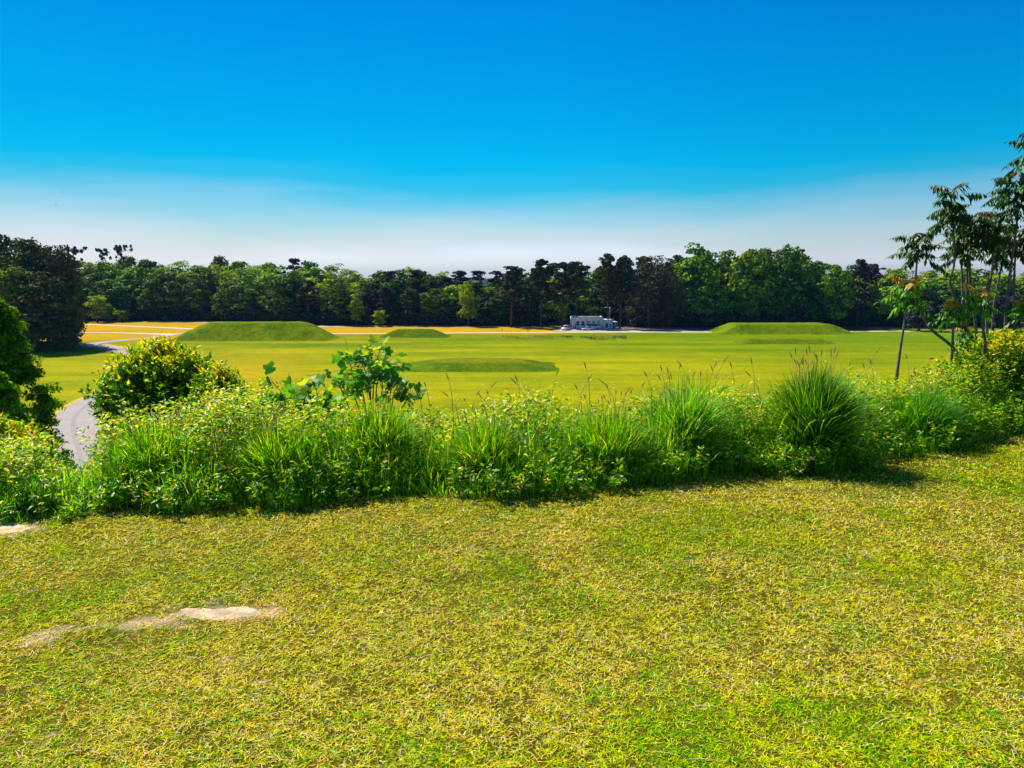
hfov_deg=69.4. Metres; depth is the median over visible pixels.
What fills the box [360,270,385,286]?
broadleaf tree
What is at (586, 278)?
broadleaf tree
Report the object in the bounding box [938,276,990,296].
broadleaf tree
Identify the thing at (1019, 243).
sumac
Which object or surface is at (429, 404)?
seed stalk
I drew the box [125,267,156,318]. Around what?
broadleaf tree
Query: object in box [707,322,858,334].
mound
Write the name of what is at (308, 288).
pine tree
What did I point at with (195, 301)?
broadleaf tree
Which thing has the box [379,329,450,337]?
mound
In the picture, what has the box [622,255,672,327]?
pine tree
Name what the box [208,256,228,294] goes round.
broadleaf tree
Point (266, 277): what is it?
broadleaf tree
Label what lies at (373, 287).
pine tree
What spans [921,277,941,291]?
broadleaf tree
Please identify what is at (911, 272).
poplar tree
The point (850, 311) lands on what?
broadleaf tree
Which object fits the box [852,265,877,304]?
pine tree
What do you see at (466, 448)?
grass clump
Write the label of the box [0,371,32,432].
leafy tree
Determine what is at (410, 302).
pine tree
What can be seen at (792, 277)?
broadleaf tree
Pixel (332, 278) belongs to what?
poplar tree
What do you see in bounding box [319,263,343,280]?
poplar tree
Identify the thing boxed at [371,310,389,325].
broadleaf tree
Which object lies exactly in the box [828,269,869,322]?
broadleaf tree
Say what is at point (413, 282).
pine tree
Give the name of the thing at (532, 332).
path
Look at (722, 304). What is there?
broadleaf tree
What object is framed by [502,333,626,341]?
rough grass
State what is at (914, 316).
park tree
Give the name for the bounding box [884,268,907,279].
broadleaf tree
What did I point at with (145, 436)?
grass clump
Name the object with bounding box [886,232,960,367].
sumac
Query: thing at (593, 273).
broadleaf tree
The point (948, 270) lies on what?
poplar tree
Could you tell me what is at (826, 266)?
broadleaf tree
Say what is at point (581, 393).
seed stalk
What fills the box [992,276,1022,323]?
broadleaf tree
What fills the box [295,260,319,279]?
broadleaf tree
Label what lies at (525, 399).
seed stalk
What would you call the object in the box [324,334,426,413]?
sapling
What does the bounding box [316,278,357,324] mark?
broadleaf tree
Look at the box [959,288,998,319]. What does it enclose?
broadleaf tree
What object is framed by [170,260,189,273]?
poplar tree
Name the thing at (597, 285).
pine tree
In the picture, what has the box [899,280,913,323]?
broadleaf tree
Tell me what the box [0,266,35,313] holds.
broadleaf tree
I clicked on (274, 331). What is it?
mound
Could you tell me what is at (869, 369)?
seed stalk
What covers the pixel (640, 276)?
pine tree
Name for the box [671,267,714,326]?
broadleaf tree
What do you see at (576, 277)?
pine tree
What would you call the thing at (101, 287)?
broadleaf tree
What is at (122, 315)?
broadleaf tree
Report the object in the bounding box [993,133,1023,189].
sumac
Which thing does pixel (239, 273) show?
poplar tree
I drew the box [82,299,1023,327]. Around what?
wood undergrowth
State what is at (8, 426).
bush
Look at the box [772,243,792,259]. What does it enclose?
broadleaf tree
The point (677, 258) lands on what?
pine tree
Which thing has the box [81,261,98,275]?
poplar tree
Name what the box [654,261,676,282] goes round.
pine tree
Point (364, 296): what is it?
pine tree
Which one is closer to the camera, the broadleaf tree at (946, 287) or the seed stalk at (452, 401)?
the seed stalk at (452, 401)
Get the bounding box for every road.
[51,344,127,470]
[76,333,182,346]
[86,321,561,327]
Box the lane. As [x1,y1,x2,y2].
[871,327,923,327]
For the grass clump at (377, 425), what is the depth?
5.70 m
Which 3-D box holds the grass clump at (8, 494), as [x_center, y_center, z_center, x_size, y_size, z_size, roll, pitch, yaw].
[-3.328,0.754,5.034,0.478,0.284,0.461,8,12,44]
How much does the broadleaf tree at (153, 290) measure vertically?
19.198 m
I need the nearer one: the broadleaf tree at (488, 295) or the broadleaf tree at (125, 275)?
the broadleaf tree at (488, 295)
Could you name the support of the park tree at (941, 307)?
on the ground at (623, 365)
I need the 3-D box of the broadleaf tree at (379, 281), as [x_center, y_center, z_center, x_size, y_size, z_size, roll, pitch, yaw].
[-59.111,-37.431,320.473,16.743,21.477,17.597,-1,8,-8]
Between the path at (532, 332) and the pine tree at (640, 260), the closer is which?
the path at (532, 332)
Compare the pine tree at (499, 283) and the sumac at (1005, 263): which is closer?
the sumac at (1005, 263)
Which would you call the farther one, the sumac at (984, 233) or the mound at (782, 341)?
the mound at (782, 341)
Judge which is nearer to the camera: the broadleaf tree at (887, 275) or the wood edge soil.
the wood edge soil
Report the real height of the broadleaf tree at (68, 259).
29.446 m
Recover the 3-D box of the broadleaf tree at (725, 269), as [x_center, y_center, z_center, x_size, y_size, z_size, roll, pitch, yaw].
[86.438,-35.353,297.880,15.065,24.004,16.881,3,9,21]
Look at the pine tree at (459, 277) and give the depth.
332.76 m
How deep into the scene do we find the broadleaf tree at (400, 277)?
332.17 m
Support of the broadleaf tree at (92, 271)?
on the ground at (623, 365)
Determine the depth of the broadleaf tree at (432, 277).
316.21 m
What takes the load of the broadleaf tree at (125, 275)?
on the ground at (623, 365)
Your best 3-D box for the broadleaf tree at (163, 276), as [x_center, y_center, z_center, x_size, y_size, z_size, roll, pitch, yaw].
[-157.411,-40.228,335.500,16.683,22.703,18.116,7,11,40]
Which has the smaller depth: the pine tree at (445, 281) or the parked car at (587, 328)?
the parked car at (587, 328)
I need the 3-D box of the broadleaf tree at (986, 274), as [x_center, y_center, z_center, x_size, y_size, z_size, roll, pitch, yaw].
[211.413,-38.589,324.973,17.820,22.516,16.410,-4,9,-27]
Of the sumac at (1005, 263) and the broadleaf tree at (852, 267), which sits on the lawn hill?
the sumac at (1005, 263)
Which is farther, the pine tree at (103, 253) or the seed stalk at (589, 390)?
the pine tree at (103, 253)
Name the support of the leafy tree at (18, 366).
on the lawn hill
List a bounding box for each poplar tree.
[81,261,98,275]
[115,266,138,316]
[151,267,170,275]
[157,263,177,274]
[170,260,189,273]
[210,264,231,298]
[218,269,240,320]
[230,267,248,282]
[243,265,262,275]
[246,265,265,319]
[260,268,286,319]
[289,268,306,280]
[303,277,329,313]
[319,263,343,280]
[325,272,352,291]
[337,268,358,281]
[347,282,362,305]
[402,266,414,286]
[457,281,481,321]
[904,270,926,280]
[939,268,959,277]
[977,278,998,295]
[992,273,1018,295]
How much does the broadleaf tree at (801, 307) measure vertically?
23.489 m
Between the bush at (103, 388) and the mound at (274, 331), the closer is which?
the bush at (103, 388)
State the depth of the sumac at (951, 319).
8.44 m
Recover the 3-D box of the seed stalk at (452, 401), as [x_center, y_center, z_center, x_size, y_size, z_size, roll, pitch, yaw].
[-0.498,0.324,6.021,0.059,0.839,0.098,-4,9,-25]
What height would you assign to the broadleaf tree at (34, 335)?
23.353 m
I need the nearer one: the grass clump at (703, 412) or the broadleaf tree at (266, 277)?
the grass clump at (703, 412)
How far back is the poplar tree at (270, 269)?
327.29 m
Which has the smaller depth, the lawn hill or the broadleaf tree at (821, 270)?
the lawn hill
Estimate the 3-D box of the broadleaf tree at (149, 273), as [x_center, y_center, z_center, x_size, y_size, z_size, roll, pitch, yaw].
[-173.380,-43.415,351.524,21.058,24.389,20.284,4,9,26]
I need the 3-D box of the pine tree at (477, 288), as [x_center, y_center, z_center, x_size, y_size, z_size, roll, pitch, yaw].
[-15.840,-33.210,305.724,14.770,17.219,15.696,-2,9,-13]
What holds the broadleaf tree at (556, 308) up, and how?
on the ground at (623, 365)
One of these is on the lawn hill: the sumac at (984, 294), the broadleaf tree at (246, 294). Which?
the sumac at (984, 294)
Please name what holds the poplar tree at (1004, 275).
on the ground at (623, 365)
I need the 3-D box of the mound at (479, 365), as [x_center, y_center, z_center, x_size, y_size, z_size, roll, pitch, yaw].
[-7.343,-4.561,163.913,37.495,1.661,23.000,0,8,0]
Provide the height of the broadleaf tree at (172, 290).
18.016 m
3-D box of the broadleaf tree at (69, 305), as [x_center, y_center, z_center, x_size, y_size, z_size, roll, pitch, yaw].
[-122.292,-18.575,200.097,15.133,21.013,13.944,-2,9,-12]
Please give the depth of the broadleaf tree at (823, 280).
294.11 m
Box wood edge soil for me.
[612,327,715,329]
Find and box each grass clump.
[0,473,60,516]
[45,404,220,485]
[214,405,329,494]
[310,382,440,477]
[427,402,555,488]
[556,387,668,478]
[622,362,755,469]
[721,344,919,470]
[865,367,987,445]
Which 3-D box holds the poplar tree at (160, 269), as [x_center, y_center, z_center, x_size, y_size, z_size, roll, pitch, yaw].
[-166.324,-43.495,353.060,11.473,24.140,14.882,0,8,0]
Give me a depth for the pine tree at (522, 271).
331.35 m
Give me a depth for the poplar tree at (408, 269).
331.43 m
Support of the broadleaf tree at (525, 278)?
on the ground at (623, 365)
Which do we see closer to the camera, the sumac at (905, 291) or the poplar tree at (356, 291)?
the sumac at (905, 291)
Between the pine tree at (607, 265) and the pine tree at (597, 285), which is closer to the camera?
the pine tree at (607, 265)
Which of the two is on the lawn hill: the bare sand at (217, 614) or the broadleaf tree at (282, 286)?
the bare sand at (217, 614)
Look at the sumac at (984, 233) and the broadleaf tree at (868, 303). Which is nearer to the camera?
the sumac at (984, 233)
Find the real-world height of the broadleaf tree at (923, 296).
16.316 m
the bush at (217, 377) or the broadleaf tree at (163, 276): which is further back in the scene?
the broadleaf tree at (163, 276)
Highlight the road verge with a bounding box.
[47,344,140,435]
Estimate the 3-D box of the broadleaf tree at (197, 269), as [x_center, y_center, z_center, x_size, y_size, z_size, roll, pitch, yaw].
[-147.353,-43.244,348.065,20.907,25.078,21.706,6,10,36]
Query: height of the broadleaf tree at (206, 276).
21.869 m
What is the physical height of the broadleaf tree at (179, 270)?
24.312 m
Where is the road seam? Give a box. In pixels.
[71,345,124,468]
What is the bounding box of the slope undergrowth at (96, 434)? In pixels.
[0,372,964,491]
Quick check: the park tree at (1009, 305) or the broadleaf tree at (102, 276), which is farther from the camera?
the broadleaf tree at (102, 276)
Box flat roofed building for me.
[570,315,617,328]
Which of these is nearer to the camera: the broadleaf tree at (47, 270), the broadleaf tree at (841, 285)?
the broadleaf tree at (47, 270)
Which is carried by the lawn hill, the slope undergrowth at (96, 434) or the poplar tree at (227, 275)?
the slope undergrowth at (96, 434)
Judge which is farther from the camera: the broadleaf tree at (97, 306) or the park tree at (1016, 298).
the broadleaf tree at (97, 306)
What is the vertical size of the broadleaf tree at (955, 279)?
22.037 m
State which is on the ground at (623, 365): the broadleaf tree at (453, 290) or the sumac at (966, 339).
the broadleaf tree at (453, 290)
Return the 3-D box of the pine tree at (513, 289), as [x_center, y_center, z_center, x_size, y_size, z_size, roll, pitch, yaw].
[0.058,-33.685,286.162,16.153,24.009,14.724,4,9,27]
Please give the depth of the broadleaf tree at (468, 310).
289.81 m
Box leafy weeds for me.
[0,334,1023,522]
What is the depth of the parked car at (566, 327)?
271.03 m
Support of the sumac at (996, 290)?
on the lawn hill
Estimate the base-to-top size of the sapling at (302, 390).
0.758 m
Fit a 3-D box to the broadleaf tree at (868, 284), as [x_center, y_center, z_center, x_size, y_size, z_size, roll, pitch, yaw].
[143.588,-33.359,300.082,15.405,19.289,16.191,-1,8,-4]
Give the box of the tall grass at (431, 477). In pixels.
[0,329,1023,523]
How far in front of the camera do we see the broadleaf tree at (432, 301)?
295.67 m
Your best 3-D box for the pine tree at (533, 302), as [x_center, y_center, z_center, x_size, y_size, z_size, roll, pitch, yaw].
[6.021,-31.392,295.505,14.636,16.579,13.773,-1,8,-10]
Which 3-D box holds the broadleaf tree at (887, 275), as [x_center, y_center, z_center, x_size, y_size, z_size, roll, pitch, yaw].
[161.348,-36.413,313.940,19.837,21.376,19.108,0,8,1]
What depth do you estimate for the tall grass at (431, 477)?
5.65 m
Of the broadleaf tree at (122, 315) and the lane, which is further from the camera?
the broadleaf tree at (122, 315)
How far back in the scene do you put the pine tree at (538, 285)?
284.57 m
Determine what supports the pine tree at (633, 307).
on the ground at (623, 365)
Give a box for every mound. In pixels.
[172,321,342,341]
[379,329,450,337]
[400,358,557,371]
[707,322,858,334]
[732,338,836,343]
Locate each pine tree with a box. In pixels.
[60,246,87,260]
[95,248,111,261]
[113,244,132,264]
[282,258,302,273]
[291,280,318,322]
[358,283,384,314]
[361,293,378,323]
[368,286,395,324]
[382,271,402,300]
[392,289,423,324]
[399,277,426,323]
[402,270,426,296]
[417,279,440,303]
[435,276,454,290]
[444,298,477,316]
[451,270,470,289]
[462,283,487,317]
[469,270,486,292]
[475,303,498,325]
[486,271,503,283]
[491,266,529,326]
[495,278,518,286]
[513,285,546,325]
[518,268,528,278]
[523,272,552,310]
[524,259,558,326]
[545,263,559,278]
[547,262,580,326]
[561,261,589,316]
[571,279,593,315]
[581,265,590,276]
[587,267,615,315]
[590,253,622,319]
[606,255,639,328]
[609,268,635,324]
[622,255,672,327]
[622,290,648,326]
[630,267,651,324]
[635,256,652,286]
[652,258,664,278]
[653,272,674,308]
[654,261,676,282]
[654,265,685,327]
[666,255,684,265]
[848,259,873,327]
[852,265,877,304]
[867,266,886,284]
[868,263,880,273]
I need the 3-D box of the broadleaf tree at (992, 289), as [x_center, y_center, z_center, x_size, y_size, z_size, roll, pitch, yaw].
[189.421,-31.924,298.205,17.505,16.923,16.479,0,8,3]
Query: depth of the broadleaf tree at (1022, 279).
311.03 m
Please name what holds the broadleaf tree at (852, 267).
on the ground at (623, 365)
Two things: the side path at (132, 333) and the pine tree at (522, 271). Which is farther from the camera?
the pine tree at (522, 271)
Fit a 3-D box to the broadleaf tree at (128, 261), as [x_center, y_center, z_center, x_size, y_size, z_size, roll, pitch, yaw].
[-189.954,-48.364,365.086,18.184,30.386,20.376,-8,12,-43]
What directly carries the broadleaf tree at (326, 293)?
on the ground at (623, 365)
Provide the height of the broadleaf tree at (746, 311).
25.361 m
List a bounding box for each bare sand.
[0,522,29,532]
[179,606,258,619]
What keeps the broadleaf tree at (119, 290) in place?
on the ground at (623, 365)
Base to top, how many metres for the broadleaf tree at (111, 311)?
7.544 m
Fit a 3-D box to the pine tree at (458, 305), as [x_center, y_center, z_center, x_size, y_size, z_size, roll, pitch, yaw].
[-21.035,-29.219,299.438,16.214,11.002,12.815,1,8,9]
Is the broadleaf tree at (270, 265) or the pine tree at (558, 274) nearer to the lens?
the pine tree at (558, 274)
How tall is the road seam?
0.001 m
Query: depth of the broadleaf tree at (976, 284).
308.69 m
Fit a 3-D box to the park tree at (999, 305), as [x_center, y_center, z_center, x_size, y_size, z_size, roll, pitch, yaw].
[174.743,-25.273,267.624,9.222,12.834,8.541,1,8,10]
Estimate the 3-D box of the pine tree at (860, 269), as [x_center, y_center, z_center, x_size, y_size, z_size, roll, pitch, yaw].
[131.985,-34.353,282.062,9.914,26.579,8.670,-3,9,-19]
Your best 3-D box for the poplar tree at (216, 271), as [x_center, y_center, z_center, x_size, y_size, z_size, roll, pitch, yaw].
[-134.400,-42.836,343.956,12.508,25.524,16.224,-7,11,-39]
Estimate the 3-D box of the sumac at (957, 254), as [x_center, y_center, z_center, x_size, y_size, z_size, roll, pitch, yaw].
[5.648,-0.674,9.412,0.595,2.694,0.697,-6,10,-37]
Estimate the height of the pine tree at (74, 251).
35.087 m
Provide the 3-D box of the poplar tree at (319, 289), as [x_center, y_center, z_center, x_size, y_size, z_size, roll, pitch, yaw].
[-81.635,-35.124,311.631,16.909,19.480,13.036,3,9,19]
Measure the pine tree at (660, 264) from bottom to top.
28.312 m
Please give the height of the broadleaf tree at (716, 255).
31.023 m
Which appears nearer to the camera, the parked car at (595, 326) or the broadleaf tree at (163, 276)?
the parked car at (595, 326)
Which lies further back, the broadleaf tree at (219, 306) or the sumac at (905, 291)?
the broadleaf tree at (219, 306)
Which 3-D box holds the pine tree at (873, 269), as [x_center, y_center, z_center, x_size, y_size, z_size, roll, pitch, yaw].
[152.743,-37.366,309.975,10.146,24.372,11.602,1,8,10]
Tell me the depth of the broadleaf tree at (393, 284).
305.67 m
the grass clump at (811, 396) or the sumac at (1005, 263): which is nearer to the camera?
the grass clump at (811, 396)
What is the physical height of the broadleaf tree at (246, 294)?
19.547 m
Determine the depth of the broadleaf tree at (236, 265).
352.98 m
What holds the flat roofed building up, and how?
on the ground at (623, 365)
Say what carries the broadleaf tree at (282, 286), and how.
on the ground at (623, 365)
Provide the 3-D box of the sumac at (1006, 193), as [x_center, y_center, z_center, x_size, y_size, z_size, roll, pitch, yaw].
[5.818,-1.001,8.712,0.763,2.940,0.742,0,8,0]
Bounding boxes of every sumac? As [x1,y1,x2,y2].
[875,273,934,387]
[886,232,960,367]
[925,299,975,381]
[926,182,990,342]
[932,237,984,353]
[937,227,989,392]
[949,211,1004,343]
[953,283,1003,391]
[954,326,976,352]
[961,212,1023,336]
[980,171,1023,332]
[981,235,1023,341]
[984,222,1023,337]
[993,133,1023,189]
[997,227,1023,333]
[1001,296,1023,329]
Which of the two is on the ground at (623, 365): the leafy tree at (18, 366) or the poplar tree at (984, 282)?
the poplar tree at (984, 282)
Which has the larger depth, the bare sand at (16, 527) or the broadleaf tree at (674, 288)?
the broadleaf tree at (674, 288)
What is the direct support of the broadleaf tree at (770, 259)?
on the ground at (623, 365)
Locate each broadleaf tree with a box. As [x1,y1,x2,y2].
[0,234,23,265]
[0,237,54,347]
[0,265,84,351]
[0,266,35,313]
[15,245,76,343]
[24,276,86,350]
[28,245,87,340]
[46,250,92,345]
[76,276,102,306]
[78,266,102,318]
[82,295,112,321]
[88,280,118,319]
[90,270,118,300]
[94,260,122,279]
[99,279,144,319]
[100,305,116,321]
[103,269,136,303]
[113,309,134,321]
[115,256,137,270]
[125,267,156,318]
[132,267,155,278]
[135,278,171,320]
[137,259,164,272]
[142,270,177,319]
[157,280,194,320]
[169,271,191,319]
[170,267,193,272]
[184,278,216,320]
[185,265,212,282]
[187,272,222,319]
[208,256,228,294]
[210,282,250,321]
[220,261,254,289]
[223,277,276,321]
[239,271,266,308]
[252,273,286,309]
[256,262,286,275]
[259,276,305,321]
[283,270,310,320]
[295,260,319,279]
[298,267,331,313]
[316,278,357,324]
[317,283,350,322]
[345,273,367,303]
[347,295,364,325]
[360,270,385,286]
[360,273,387,306]
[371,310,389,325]
[373,278,403,310]
[389,269,411,300]
[407,269,431,299]
[418,288,457,324]
[419,275,444,298]
[441,285,463,312]
[456,281,480,325]
[478,282,504,319]
[481,288,527,324]
[518,276,538,306]
[538,278,573,324]
[565,284,606,315]
[566,276,591,310]
[587,266,611,306]
[671,242,736,326]
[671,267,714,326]
[671,269,687,317]
[699,269,722,315]
[705,251,733,262]
[705,284,738,326]
[710,257,735,277]
[718,267,733,324]
[721,248,778,318]
[729,264,763,316]
[757,254,774,321]
[758,262,791,322]
[759,248,772,257]
[760,246,814,322]
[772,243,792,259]
[775,256,818,315]
[784,267,815,316]
[798,263,820,308]
[800,282,846,322]
[811,273,831,300]
[815,260,841,276]
[816,265,827,279]
[818,280,869,325]
[819,265,855,324]
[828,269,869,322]
[845,264,874,283]
[848,281,882,326]
[854,278,880,314]
[874,273,911,288]
[875,277,907,324]
[875,284,908,326]
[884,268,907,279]
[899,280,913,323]
[903,286,940,314]
[914,282,944,309]
[917,270,940,282]
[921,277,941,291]
[928,281,969,309]
[929,283,960,313]
[937,271,965,283]
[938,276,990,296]
[947,272,984,289]
[956,268,982,282]
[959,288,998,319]
[960,269,992,285]
[973,284,1000,295]
[979,271,1012,285]
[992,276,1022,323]
[1015,277,1023,285]
[1015,287,1023,326]
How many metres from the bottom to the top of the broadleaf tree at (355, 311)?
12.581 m
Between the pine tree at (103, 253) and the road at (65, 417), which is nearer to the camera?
the road at (65, 417)
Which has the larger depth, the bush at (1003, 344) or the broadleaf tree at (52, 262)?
the broadleaf tree at (52, 262)
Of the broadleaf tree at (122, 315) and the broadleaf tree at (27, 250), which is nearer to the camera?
the broadleaf tree at (27, 250)
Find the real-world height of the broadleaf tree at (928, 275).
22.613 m
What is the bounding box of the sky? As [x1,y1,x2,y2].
[0,0,1023,277]
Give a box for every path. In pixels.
[81,332,173,334]
[85,324,1023,333]
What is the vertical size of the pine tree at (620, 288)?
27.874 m
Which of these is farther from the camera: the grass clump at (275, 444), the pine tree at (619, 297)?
the pine tree at (619, 297)
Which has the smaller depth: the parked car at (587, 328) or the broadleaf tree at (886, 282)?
the parked car at (587, 328)
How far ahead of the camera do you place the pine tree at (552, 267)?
327.89 m
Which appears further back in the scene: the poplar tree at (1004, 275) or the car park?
the poplar tree at (1004, 275)
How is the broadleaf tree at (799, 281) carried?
on the ground at (623, 365)
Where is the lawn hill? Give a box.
[0,428,1023,767]
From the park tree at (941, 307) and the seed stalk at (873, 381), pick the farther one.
the park tree at (941, 307)
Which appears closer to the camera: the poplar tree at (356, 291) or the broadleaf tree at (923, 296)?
the broadleaf tree at (923, 296)
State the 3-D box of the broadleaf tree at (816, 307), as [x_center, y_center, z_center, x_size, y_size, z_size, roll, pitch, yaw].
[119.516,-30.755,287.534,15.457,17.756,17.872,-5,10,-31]
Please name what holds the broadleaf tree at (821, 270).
on the ground at (623, 365)
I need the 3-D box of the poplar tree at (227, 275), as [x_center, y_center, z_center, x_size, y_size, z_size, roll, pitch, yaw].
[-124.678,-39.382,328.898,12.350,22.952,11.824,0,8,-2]
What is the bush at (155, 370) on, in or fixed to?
on the lawn hill
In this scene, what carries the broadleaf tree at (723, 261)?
on the ground at (623, 365)
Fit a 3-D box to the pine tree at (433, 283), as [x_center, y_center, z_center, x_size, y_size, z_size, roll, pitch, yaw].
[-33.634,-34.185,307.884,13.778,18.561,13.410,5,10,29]
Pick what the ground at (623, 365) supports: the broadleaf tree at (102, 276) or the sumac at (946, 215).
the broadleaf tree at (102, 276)
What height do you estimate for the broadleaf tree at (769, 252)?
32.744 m
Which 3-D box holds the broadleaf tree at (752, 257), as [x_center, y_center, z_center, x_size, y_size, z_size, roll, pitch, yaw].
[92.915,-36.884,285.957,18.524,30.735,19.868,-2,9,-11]
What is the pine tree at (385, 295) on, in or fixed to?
on the ground at (623, 365)
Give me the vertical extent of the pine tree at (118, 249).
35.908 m
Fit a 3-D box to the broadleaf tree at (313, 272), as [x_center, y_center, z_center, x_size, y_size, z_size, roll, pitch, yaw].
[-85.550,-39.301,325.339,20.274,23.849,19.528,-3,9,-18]
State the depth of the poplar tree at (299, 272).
322.76 m
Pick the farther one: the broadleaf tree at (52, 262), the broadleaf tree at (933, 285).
the broadleaf tree at (933, 285)
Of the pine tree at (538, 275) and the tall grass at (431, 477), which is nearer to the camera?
the tall grass at (431, 477)
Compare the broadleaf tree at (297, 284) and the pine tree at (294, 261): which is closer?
the broadleaf tree at (297, 284)
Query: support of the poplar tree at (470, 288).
on the ground at (623, 365)
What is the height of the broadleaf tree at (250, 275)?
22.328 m
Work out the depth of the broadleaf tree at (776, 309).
282.60 m
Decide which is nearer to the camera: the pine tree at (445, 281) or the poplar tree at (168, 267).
the pine tree at (445, 281)
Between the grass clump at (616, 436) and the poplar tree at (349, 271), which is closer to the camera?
the grass clump at (616, 436)
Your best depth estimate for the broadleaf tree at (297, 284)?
312.58 m
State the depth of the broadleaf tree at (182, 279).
333.86 m
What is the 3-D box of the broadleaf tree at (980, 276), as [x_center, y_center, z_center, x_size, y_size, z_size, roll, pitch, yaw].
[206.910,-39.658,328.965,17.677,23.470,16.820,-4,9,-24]
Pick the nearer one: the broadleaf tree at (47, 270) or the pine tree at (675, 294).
the broadleaf tree at (47, 270)
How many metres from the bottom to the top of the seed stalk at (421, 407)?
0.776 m
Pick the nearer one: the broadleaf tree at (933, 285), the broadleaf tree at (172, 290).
the broadleaf tree at (933, 285)
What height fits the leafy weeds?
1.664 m
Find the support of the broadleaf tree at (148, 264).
on the ground at (623, 365)
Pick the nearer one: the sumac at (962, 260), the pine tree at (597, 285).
the sumac at (962, 260)
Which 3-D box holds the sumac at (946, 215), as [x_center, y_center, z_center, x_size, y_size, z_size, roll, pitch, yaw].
[5.329,-0.910,8.975,0.730,2.948,0.705,4,9,25]
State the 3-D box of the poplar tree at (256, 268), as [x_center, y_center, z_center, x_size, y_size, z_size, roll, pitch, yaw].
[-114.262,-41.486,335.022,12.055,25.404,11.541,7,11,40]
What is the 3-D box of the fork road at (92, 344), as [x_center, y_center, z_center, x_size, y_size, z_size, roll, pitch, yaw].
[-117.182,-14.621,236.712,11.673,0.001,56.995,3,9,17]
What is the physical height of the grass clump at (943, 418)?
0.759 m
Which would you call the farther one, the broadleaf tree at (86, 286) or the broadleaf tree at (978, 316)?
the broadleaf tree at (86, 286)
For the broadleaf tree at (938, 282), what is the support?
on the ground at (623, 365)
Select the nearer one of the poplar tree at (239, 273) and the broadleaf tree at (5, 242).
the broadleaf tree at (5, 242)
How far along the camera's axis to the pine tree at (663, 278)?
296.10 m
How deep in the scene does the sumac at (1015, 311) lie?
8.62 m
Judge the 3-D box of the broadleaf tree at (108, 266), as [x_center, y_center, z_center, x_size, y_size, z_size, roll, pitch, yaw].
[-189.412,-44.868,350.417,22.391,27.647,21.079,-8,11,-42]
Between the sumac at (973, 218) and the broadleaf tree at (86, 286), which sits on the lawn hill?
the sumac at (973, 218)
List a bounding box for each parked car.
[561,325,570,330]
[581,326,593,329]
[588,324,600,328]
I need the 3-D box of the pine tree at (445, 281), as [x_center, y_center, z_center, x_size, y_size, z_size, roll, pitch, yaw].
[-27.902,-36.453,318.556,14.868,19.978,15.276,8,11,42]
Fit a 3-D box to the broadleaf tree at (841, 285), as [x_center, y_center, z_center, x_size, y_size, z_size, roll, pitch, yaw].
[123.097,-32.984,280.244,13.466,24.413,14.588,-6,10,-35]
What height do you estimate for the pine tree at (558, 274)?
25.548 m
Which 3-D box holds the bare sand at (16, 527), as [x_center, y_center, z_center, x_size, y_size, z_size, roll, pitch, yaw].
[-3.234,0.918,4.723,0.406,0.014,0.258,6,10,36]
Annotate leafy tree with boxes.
[0,297,77,471]
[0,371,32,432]
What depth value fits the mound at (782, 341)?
219.08 m
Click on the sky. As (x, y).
(367, 137)
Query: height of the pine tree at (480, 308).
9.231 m
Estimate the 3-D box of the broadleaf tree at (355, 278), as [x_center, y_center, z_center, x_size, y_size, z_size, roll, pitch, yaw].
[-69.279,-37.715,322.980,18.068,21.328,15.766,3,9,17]
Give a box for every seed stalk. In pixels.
[412,383,424,445]
[424,382,431,425]
[445,372,453,427]
[510,378,530,436]
[577,375,590,421]
[583,361,591,418]
[862,346,881,414]
[869,359,875,419]
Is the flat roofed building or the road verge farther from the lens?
the flat roofed building
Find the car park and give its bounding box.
[553,328,709,331]
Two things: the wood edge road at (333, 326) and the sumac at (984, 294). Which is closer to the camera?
the sumac at (984, 294)
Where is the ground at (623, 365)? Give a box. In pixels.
[17,278,1023,443]
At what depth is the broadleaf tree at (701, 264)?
281.36 m
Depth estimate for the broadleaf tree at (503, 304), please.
294.17 m
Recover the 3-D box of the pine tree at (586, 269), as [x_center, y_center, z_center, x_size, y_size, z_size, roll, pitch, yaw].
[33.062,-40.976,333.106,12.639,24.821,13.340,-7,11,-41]
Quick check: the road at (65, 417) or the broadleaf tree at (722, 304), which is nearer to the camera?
the road at (65, 417)
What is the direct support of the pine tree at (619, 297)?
on the ground at (623, 365)
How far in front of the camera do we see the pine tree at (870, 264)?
324.50 m
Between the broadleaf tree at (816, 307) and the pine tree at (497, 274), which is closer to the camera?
the broadleaf tree at (816, 307)
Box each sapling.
[242,361,345,432]
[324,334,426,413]
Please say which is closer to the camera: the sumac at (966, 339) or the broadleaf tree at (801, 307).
the sumac at (966, 339)
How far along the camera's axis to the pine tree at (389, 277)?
318.84 m
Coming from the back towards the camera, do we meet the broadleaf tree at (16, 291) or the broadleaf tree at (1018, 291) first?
the broadleaf tree at (1018, 291)
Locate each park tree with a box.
[903,302,934,330]
[939,302,968,326]
[981,296,1004,326]
[991,296,1011,329]
[1007,294,1023,326]
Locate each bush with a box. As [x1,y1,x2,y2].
[0,413,75,468]
[77,335,233,430]
[80,367,124,433]
[176,360,263,435]
[915,326,1023,397]
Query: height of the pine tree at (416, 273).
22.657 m
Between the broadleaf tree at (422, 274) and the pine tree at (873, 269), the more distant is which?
the broadleaf tree at (422, 274)
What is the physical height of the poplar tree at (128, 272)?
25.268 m
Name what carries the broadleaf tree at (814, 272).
on the ground at (623, 365)

